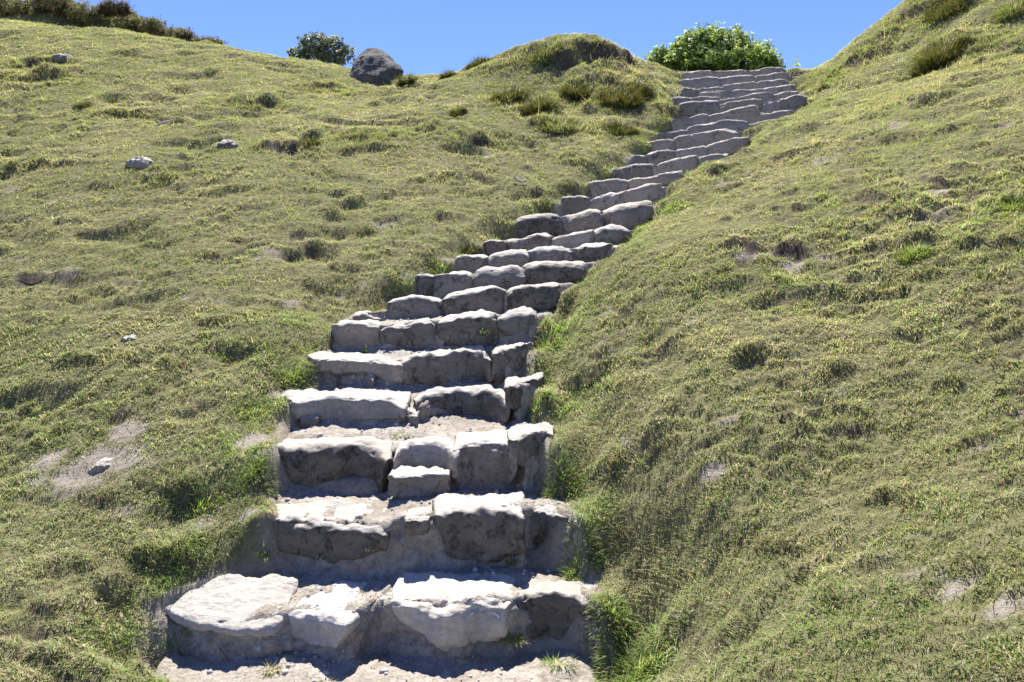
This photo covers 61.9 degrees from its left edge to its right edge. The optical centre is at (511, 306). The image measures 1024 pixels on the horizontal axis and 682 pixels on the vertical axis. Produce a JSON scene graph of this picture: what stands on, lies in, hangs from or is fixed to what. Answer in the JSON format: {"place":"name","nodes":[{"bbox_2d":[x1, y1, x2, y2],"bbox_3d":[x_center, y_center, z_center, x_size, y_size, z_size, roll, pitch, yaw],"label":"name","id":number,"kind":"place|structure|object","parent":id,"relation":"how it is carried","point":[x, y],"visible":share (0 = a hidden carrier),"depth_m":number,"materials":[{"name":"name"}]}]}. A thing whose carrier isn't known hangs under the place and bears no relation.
{"place":"outdoors","nodes":[
{"label":"outdoors","id":0,"kind":"place"},
{"bbox_2d":[21,0,902,75],"label":"sky","id":1,"kind":"structure","parent":0,"point":[422,37],"materials":[{"name":"blue"}]},
{"bbox_2d":[154,70,795,681],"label":"dirt path","id":2,"kind":"structure","parent":0,"point":[386,632],"depth_m":4.05,"materials":[{"name":"soil"}]},
{"bbox_2d":[164,574,297,636],"bbox_3d":[-1.438,1.382,4.031,0.881,0.174,0.418,0,0,14],"label":"step stone","id":3,"kind":"object","parent":2,"relation":"on","point":[227,604],"visible":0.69,"depth_m":3.94,"materials":[{"name":"stone"}]},
{"bbox_2d":[300,414,321,427],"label":"step stone","id":4,"kind":"object","parent":2,"relation":"on","point":[310,420],"visible":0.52,"depth_m":5.24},
{"bbox_2d":[288,580,366,647],"bbox_3d":[-0.845,1.427,3.933,0.379,0.223,0.382,0,0,0],"label":"step stone","id":5,"kind":"object","parent":2,"relation":"on","point":[332,622],"visible":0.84,"depth_m":3.85,"materials":[{"name":"stone"}]},
{"bbox_2d":[272,499,389,563],"bbox_3d":[-0.939,1.153,4.364,0.763,0.262,0.427,0,0,0],"label":"step stone","id":6,"kind":"object","parent":2,"relation":"on","point":[313,534],"visible":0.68,"depth_m":4.25,"materials":[{"name":"stone"}]},
{"bbox_2d":[277,436,392,493],"bbox_3d":[-1.030,0.929,4.841,0.757,0.356,0.372,0,0,0],"label":"step stone","id":7,"kind":"object","parent":2,"relation":"on","point":[312,462],"visible":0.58,"depth_m":4.79,"materials":[{"name":"stone"}]},
{"bbox_2d":[280,388,410,420],"bbox_3d":[-1.067,0.625,5.368,0.858,0.205,0.392,0,0,0],"label":"step stone","id":8,"kind":"object","parent":2,"relation":"on","point":[353,404],"visible":0.83,"depth_m":5.31,"materials":[{"name":"stone"}]},
{"bbox_2d":[333,372,376,388],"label":"step stone","id":9,"kind":"object","parent":2,"relation":"on","point":[369,379],"visible":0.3,"depth_m":5.64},
{"bbox_2d":[307,351,403,383],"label":"step stone","id":10,"kind":"object","parent":2,"relation":"on","point":[384,367],"visible":0.82,"depth_m":5.67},
{"bbox_2d":[331,319,381,348],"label":"step stone","id":11,"kind":"object","parent":2,"relation":"on","point":[354,333],"visible":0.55,"depth_m":6.06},
{"bbox_2d":[352,310,383,320],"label":"step stone","id":12,"kind":"object","parent":2,"relation":"on","point":[360,315],"visible":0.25,"depth_m":6.55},
{"bbox_2d":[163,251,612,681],"bbox_3d":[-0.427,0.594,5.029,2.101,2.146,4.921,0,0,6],"label":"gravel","id":13,"kind":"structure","parent":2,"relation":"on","point":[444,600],"depth_m":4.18,"materials":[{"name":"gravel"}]},
{"bbox_2d":[380,318,436,349],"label":"step stone","id":14,"kind":"object","parent":2,"relation":"on","point":[419,334],"visible":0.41,"depth_m":6.05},
{"bbox_2d":[398,407,420,425],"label":"step stone","id":15,"kind":"object","parent":2,"relation":"on","point":[412,417],"visible":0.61,"depth_m":5.20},
{"bbox_2d":[385,294,441,319],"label":"step stone","id":16,"kind":"object","parent":2,"relation":"on","point":[412,307],"visible":0.52,"depth_m":6.53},
{"bbox_2d":[404,507,431,534],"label":"step stone","id":17,"kind":"object","parent":2,"relation":"on","point":[416,525],"visible":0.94,"depth_m":4.17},
{"bbox_2d":[387,465,450,498],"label":"step stone","id":18,"kind":"object","parent":2,"relation":"on","point":[407,482],"visible":0.94,"depth_m":4.53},
{"bbox_2d":[415,274,433,296],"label":"step stone","id":19,"kind":"object","parent":2,"relation":"on","point":[425,285],"visible":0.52,"depth_m":7.07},
{"bbox_2d":[393,436,459,479],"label":"step stone","id":20,"kind":"object","parent":2,"relation":"on","point":[430,452],"visible":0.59,"depth_m":4.79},
{"bbox_2d":[400,345,491,385],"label":"step stone","id":21,"kind":"object","parent":2,"relation":"on","point":[438,367],"visible":0.78,"depth_m":5.79,"materials":[{"name":"stone"}]},
{"bbox_2d":[390,572,514,651],"bbox_3d":[-0.267,1.411,3.949,0.581,0.274,0.417,0,0,0],"label":"step stone","id":22,"kind":"object","parent":2,"relation":"on","point":[458,625],"visible":0.96,"depth_m":3.83,"materials":[{"name":"stone"}]},
{"bbox_2d":[433,271,472,299],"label":"step stone","id":23,"kind":"object","parent":2,"relation":"on","point":[445,285],"visible":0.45,"depth_m":7.06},
{"bbox_2d":[413,384,510,422],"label":"step stone","id":24,"kind":"object","parent":2,"relation":"on","point":[487,400],"visible":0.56,"depth_m":5.48,"materials":[{"name":"stone"}]},
{"bbox_2d":[436,309,499,347],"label":"step stone","id":25,"kind":"object","parent":2,"relation":"on","point":[461,329],"visible":0.72,"depth_m":6.05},
{"bbox_2d":[455,254,487,273],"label":"step stone","id":26,"kind":"object","parent":2,"relation":"on","point":[472,264],"visible":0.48,"depth_m":7.47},
{"bbox_2d":[440,285,506,315],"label":"step stone","id":27,"kind":"object","parent":2,"relation":"on","point":[490,298],"visible":0.55,"depth_m":6.51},
{"bbox_2d":[432,491,525,562],"bbox_3d":[-0.170,1.123,4.352,0.475,0.311,0.384,0,0,0],"label":"step stone","id":28,"kind":"object","parent":2,"relation":"on","point":[487,528],"visible":0.95,"depth_m":4.19,"materials":[{"name":"stone"}]},
{"bbox_2d":[453,429,517,485],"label":"step stone","id":29,"kind":"object","parent":2,"relation":"on","point":[488,461],"visible":0.79,"depth_m":4.75,"materials":[{"name":"stone"}]},
{"bbox_2d":[483,239,507,256],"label":"step stone","id":30,"kind":"object","parent":2,"relation":"on","point":[491,246],"visible":0.51,"depth_m":7.90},
{"bbox_2d":[472,265,526,290],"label":"step stone","id":31,"kind":"object","parent":2,"relation":"on","point":[507,277],"visible":0.51,"depth_m":7.02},
{"bbox_2d":[487,249,530,266],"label":"step stone","id":32,"kind":"object","parent":2,"relation":"on","point":[520,257],"visible":0.48,"depth_m":7.44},
{"bbox_2d":[491,342,534,382],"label":"step stone","id":33,"kind":"object","parent":2,"relation":"on","point":[503,356],"visible":0.74,"depth_m":5.69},
{"bbox_2d":[496,306,537,335],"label":"step stone","id":34,"kind":"object","parent":2,"relation":"on","point":[512,322],"visible":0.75,"depth_m":6.04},
{"bbox_2d":[503,371,543,410],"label":"step stone","id":35,"kind":"object","parent":2,"relation":"on","point":[512,390],"visible":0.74,"depth_m":5.25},
{"bbox_2d":[506,233,554,250],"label":"step stone","id":36,"kind":"object","parent":2,"relation":"on","point":[531,242],"visible":0.48,"depth_m":7.84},
{"bbox_2d":[507,422,554,465],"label":"step stone","id":37,"kind":"object","parent":2,"relation":"on","point":[524,441],"visible":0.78,"depth_m":4.70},
{"bbox_2d":[507,282,560,311],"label":"step stone","id":38,"kind":"object","parent":2,"relation":"on","point":[541,297],"visible":0.66,"depth_m":6.47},
{"bbox_2d":[514,213,563,238],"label":"step stone","id":39,"kind":"object","parent":2,"relation":"on","point":[551,224],"visible":0.66,"depth_m":8.40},
{"bbox_2d":[528,246,572,261],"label":"step stone","id":40,"kind":"object","parent":2,"relation":"on","point":[552,253],"visible":0.45,"depth_m":7.40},
{"bbox_2d":[522,261,586,284],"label":"step stone","id":41,"kind":"object","parent":2,"relation":"on","point":[542,272],"visible":0.57,"depth_m":6.97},
{"bbox_2d":[529,504,579,544],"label":"step stone","id":42,"kind":"object","parent":2,"relation":"on","point":[545,519],"visible":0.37,"depth_m":4.34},
{"bbox_2d":[536,649,579,673],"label":"step weed","id":43,"kind":"object","parent":2,"relation":"on","point":[550,660],"visible":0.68,"depth_m":3.75,"materials":[{"name":"green plant"}]},
{"bbox_2d":[517,580,602,640],"bbox_3d":[0.228,1.449,3.974,0.455,0.302,0.271,0,0,16],"label":"step stone","id":44,"kind":"object","parent":2,"relation":"on","point":[554,610],"visible":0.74,"depth_m":3.93,"materials":[{"name":"stone"}]},
{"bbox_2d":[545,452,594,502],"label":"grass tuft","id":45,"kind":"object","parent":2,"relation":"on","point":[576,484],"visible":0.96,"depth_m":4.55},
{"bbox_2d":[551,230,594,248],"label":"step stone","id":46,"kind":"object","parent":2,"relation":"on","point":[574,240],"visible":0.45,"depth_m":7.79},
{"bbox_2d":[560,195,588,214],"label":"step stone","id":47,"kind":"object","parent":2,"relation":"on","point":[574,204],"visible":0.42,"depth_m":8.92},
{"bbox_2d":[563,209,604,234],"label":"step stone","id":48,"kind":"object","parent":2,"relation":"on","point":[589,219],"visible":0.52,"depth_m":8.31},
{"bbox_2d":[575,242,612,262],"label":"step stone","id":49,"kind":"object","parent":2,"relation":"on","point":[589,252],"visible":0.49,"depth_m":7.35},
{"bbox_2d":[589,192,619,210],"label":"step stone","id":50,"kind":"object","parent":2,"relation":"on","point":[604,202],"visible":0.52,"depth_m":8.85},
{"bbox_2d":[587,178,628,195],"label":"step stone","id":51,"kind":"object","parent":2,"relation":"on","point":[603,187],"visible":0.62,"depth_m":9.31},
{"bbox_2d":[579,587,642,669],"bbox_3d":[0.452,1.441,3.820,0.320,0.346,0.276,0,0,0],"label":"grass tuft","id":52,"kind":"object","parent":2,"relation":"on","point":[611,599],"visible":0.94,"depth_m":3.80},
{"bbox_2d":[593,224,632,244],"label":"step stone","id":53,"kind":"object","parent":2,"relation":"on","point":[613,234],"visible":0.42,"depth_m":7.75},
{"bbox_2d":[602,200,653,229],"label":"step stone","id":54,"kind":"object","parent":2,"relation":"on","point":[630,215],"visible":0.59,"depth_m":8.23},
{"bbox_2d":[612,164,653,179],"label":"step stone","id":55,"kind":"object","parent":2,"relation":"on","point":[642,171],"visible":0.46,"depth_m":9.79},
{"bbox_2d":[589,601,690,681],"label":"grass tuft","id":56,"kind":"object","parent":2,"relation":"on","point":[640,655],"visible":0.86,"depth_m":3.65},
{"bbox_2d":[619,183,661,202],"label":"step stone","id":57,"kind":"object","parent":2,"relation":"on","point":[649,191],"visible":0.6,"depth_m":8.76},
{"bbox_2d":[628,176,657,189],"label":"step stone","id":58,"kind":"object","parent":2,"relation":"on","point":[635,183],"visible":0.31,"depth_m":9.21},
{"bbox_2d":[647,149,674,163],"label":"step stone","id":59,"kind":"object","parent":2,"relation":"on","point":[657,157],"visible":0.44,"depth_m":10.17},
{"bbox_2d":[649,139,675,151],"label":"step stone","id":60,"kind":"object","parent":2,"relation":"on","point":[663,144],"visible":0.52,"depth_m":10.57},
{"bbox_2d":[652,170,683,185],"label":"step stone","id":61,"kind":"object","parent":2,"relation":"on","point":[664,179],"visible":0.51,"depth_m":9.12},
{"bbox_2d":[656,155,698,174],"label":"step stone","id":62,"kind":"object","parent":2,"relation":"on","point":[688,163],"visible":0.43,"depth_m":9.65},
{"bbox_2d":[673,135,692,149],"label":"step stone","id":63,"kind":"object","parent":2,"relation":"on","point":[683,141],"visible":0.48,"depth_m":10.51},
{"bbox_2d":[676,146,708,157],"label":"step stone","id":64,"kind":"object","parent":2,"relation":"on","point":[699,151],"visible":0.46,"depth_m":10.07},
{"bbox_2d":[682,70,714,79],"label":"step stone","id":65,"kind":"object","parent":2,"relation":"on","point":[696,74],"visible":0.47,"depth_m":13.96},
{"bbox_2d":[678,100,719,116],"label":"step stone","id":66,"kind":"object","parent":2,"relation":"on","point":[694,108],"visible":0.58,"depth_m":11.97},
{"bbox_2d":[679,76,721,88],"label":"step stone","id":67,"kind":"object","parent":2,"relation":"on","point":[703,82],"visible":0.37,"depth_m":13.56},
{"bbox_2d":[691,129,739,146],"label":"step stone","id":68,"kind":"object","parent":2,"relation":"on","point":[706,138],"visible":0.4,"depth_m":10.44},
{"bbox_2d":[686,119,748,134],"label":"step stone","id":69,"kind":"object","parent":2,"relation":"on","point":[737,125],"visible":0.51,"depth_m":10.93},
{"bbox_2d":[706,137,749,154],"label":"step stone","id":70,"kind":"object","parent":2,"relation":"on","point":[731,146],"visible":0.58,"depth_m":9.96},
{"bbox_2d":[708,105,758,122],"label":"step stone","id":71,"kind":"object","parent":2,"relation":"on","point":[748,113],"visible":0.56,"depth_m":11.37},
{"bbox_2d":[720,75,754,85],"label":"step stone","id":72,"kind":"object","parent":2,"relation":"on","point":[727,80],"visible":0.42,"depth_m":13.53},
{"bbox_2d":[722,81,759,89],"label":"step stone","id":73,"kind":"object","parent":2,"relation":"on","point":[748,85],"visible":0.45,"depth_m":13.12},
{"bbox_2d":[724,98,762,110],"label":"step stone","id":74,"kind":"object","parent":2,"relation":"on","point":[758,103],"visible":0.46,"depth_m":11.88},
{"bbox_2d":[724,88,765,97],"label":"step stone","id":75,"kind":"object","parent":2,"relation":"on","point":[738,92],"visible":0.45,"depth_m":12.71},
{"bbox_2d":[719,92,773,104],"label":"step stone","id":76,"kind":"object","parent":2,"relation":"on","point":[765,96],"visible":0.34,"depth_m":12.26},
{"bbox_2d":[749,110,792,122],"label":"step stone","id":77,"kind":"object","parent":2,"relation":"on","point":[771,116],"visible":0.38,"depth_m":11.28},
{"bbox_2d":[755,72,788,81],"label":"step stone","id":78,"kind":"object","parent":2,"relation":"on","point":[776,75],"visible":0.43,"depth_m":13.51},
{"bbox_2d":[758,79,787,88],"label":"step stone","id":79,"kind":"object","parent":2,"relation":"on","point":[771,83],"visible":0.46,"depth_m":13.08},
{"bbox_2d":[763,85,796,93],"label":"step stone","id":80,"kind":"object","parent":2,"relation":"on","point":[779,89],"visible":0.41,"depth_m":12.66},
{"bbox_2d":[778,94,806,111],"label":"step stone","id":81,"kind":"object","parent":2,"relation":"on","point":[795,102],"visible":0.45,"depth_m":11.79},
{"bbox_2d":[0,0,1023,681],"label":"hillside","id":82,"kind":"structure","parent":0,"point":[550,550],"depth_m":5.57,"materials":[{"name":"plant"}]},
{"bbox_2d":[0,0,32,16],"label":"scrub","id":83,"kind":"object","parent":82,"relation":"on","point":[8,8],"visible":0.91,"depth_m":17.19,"materials":[{"name":"green plant"}]},
{"bbox_2d":[25,0,75,15],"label":"scrub","id":84,"kind":"object","parent":82,"relation":"on","point":[47,6],"visible":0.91,"depth_m":17.19,"materials":[{"name":"green plant"}]},
{"bbox_2d":[59,0,112,24],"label":"scrub","id":85,"kind":"object","parent":82,"relation":"on","point":[85,16],"visible":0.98,"depth_m":17.19,"materials":[{"name":"green plant"}]},
{"bbox_2d":[88,458,112,473],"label":"rock","id":86,"kind":"object","parent":82,"relation":"on","point":[102,464],"visible":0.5,"depth_m":4.82,"materials":[{"name":"stone"}]},
{"bbox_2d":[94,0,134,18],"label":"scrub","id":87,"kind":"object","parent":82,"relation":"on","point":[113,9],"visible":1,"depth_m":17.22,"materials":[{"name":"green plant"}]},
{"bbox_2d":[125,156,153,168],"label":"rock","id":88,"kind":"object","parent":82,"relation":"on","point":[138,162],"visible":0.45,"depth_m":9.42,"materials":[{"name":"stone"}]},
{"bbox_2d":[117,11,172,33],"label":"scrub","id":89,"kind":"object","parent":82,"relation":"on","point":[138,24],"visible":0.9,"depth_m":17.17,"materials":[{"name":"green plant"}]},
{"bbox_2d":[126,537,190,582],"bbox_3d":[-1.743,1.236,4.203,0.347,0.175,0.284,0,0,0],"label":"grass tuft","id":90,"kind":"object","parent":82,"relation":"on","point":[157,547],"visible":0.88,"depth_m":4.17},
{"bbox_2d":[145,612,195,669],"bbox_3d":[-1.532,1.561,3.881,0.318,0.288,0.269,0,0,0],"label":"grass tuft","id":91,"kind":"object","parent":82,"relation":"on","point":[179,651],"visible":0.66,"depth_m":3.88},
{"bbox_2d":[152,26,195,38],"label":"scrub","id":92,"kind":"object","parent":82,"relation":"on","point":[182,32],"visible":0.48,"depth_m":17.15,"materials":[{"name":"green plant"}]},
{"bbox_2d":[164,474,227,526],"bbox_3d":[-1.656,1.015,4.539,0.401,0.260,0.341,0,0,0],"label":"grass tuft","id":93,"kind":"object","parent":82,"relation":"on","point":[200,504],"visible":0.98,"depth_m":4.52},
{"bbox_2d":[172,522,226,554],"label":"grass tuft","id":94,"kind":"object","parent":82,"relation":"on","point":[201,529],"visible":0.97,"depth_m":4.29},
{"bbox_2d":[224,449,280,496],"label":"grass tuft","id":95,"kind":"object","parent":82,"relation":"on","point":[251,467],"visible":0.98,"depth_m":4.62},
{"bbox_2d":[224,392,285,422],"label":"grass tuft","id":96,"kind":"object","parent":82,"relation":"on","point":[257,404],"visible":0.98,"depth_m":5.25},
{"bbox_2d":[265,365,318,389],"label":"grass tuft","id":97,"kind":"object","parent":82,"relation":"on","point":[290,373],"visible":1,"depth_m":5.58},
{"bbox_2d":[286,29,356,66],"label":"evergreen bush","id":98,"kind":"object","parent":82,"relation":"on","point":[310,47],"visible":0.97,"depth_m":16.51,"materials":[{"name":"green plant"}]},
{"bbox_2d":[349,47,403,82],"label":"boulder","id":99,"kind":"object","parent":82,"relation":"on","point":[376,65],"visible":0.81,"depth_m":13.93,"materials":[{"name":"stone"}]},
{"bbox_2d":[390,72,421,85],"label":"tussock","id":100,"kind":"object","parent":82,"relation":"on","point":[409,79],"visible":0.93,"depth_m":13.64,"materials":[{"name":"green plant"}]},
{"bbox_2d":[489,82,529,103],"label":"tussock","id":101,"kind":"object","parent":82,"relation":"on","point":[504,97],"visible":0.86,"depth_m":12.08,"materials":[{"name":"green plant"}]},
{"bbox_2d":[516,92,561,117],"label":"tussock","id":102,"kind":"object","parent":82,"relation":"on","point":[533,107],"visible":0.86,"depth_m":11.52,"materials":[{"name":"green plant"}]},
{"bbox_2d":[525,387,554,423],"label":"grass tuft","id":103,"kind":"object","parent":82,"relation":"on","point":[536,405],"visible":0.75,"depth_m":5.21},
{"bbox_2d":[527,39,561,65],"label":"tussock","id":104,"kind":"object","parent":82,"relation":"on","point":[547,53],"visible":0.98,"depth_m":13.09,"materials":[{"name":"green plant"}]},
{"bbox_2d":[538,113,579,134],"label":"tussock","id":105,"kind":"object","parent":82,"relation":"on","point":[560,130],"visible":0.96,"depth_m":10.91,"materials":[{"name":"green plant"}]},
{"bbox_2d":[535,439,588,500],"bbox_3d":[0.251,0.912,4.601,0.359,0.390,0.306,0,0,0],"label":"grass tuft","id":106,"kind":"object","parent":82,"relation":"on","point":[559,475],"visible":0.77,"depth_m":4.59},
{"bbox_2d":[554,81,592,101],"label":"tussock","id":107,"kind":"object","parent":82,"relation":"on","point":[575,94],"visible":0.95,"depth_m":12.15,"materials":[{"name":"green plant"}]},
{"bbox_2d":[552,513,606,581],"bbox_3d":[0.314,1.248,4.162,0.311,0.460,0.270,0,0,0],"label":"grass tuft","id":108,"kind":"object","parent":82,"relation":"on","point":[571,574],"visible":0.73,"depth_m":4.15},
{"bbox_2d":[593,81,647,109],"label":"tussock","id":109,"kind":"object","parent":82,"relation":"on","point":[619,102],"visible":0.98,"depth_m":11.86,"materials":[{"name":"green plant"}]},
{"bbox_2d":[603,116,640,135],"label":"tussock","id":110,"kind":"object","parent":82,"relation":"on","point":[623,131],"visible":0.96,"depth_m":10.95,"materials":[{"name":"green plant"}]},
{"bbox_2d":[624,77,656,99],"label":"tussock","id":111,"kind":"object","parent":82,"relation":"on","point":[642,88],"visible":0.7,"depth_m":12.25,"materials":[{"name":"green plant"}]},
{"bbox_2d":[644,21,800,71],"bbox_3d":[3.631,-4.500,15.337,2.713,1.218,2.046,0,0,0],"label":"flowering bush","id":112,"kind":"object","parent":82,"relation":"on","point":[711,48],"visible":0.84,"depth_m":14.98,"materials":[{"name":"green plant"}]},
{"bbox_2d":[894,239,937,263],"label":"tussock","id":113,"kind":"object","parent":82,"relation":"on","point":[912,253],"visible":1,"depth_m":5.49,"materials":[{"name":"green plant"}]},
{"bbox_2d":[902,26,976,77],"bbox_3d":[5.476,-3.243,10.935,0.940,0.692,0.855,0,0,0],"label":"tussock","id":114,"kind":"object","parent":82,"relation":"on","point":[936,59],"visible":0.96,"depth_m":10.81,"materials":[{"name":"green plant"}]},
{"bbox_2d":[918,0,972,23],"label":"tussock","id":115,"kind":"object","parent":82,"relation":"on","point":[950,4],"visible":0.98,"depth_m":12.06,"materials":[{"name":"green plant"}]},
{"bbox_2d":[985,0,1023,22],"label":"tussock","id":116,"kind":"object","parent":82,"relation":"on","point":[1009,12],"visible":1,"depth_m":11.01,"materials":[{"name":"green plant"}]},
{"bbox_2d":[995,191,1023,210],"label":"tussock","id":117,"kind":"object","parent":82,"relation":"on","point":[1013,201],"visible":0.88,"depth_m":5.81,"materials":[{"name":"green plant"}]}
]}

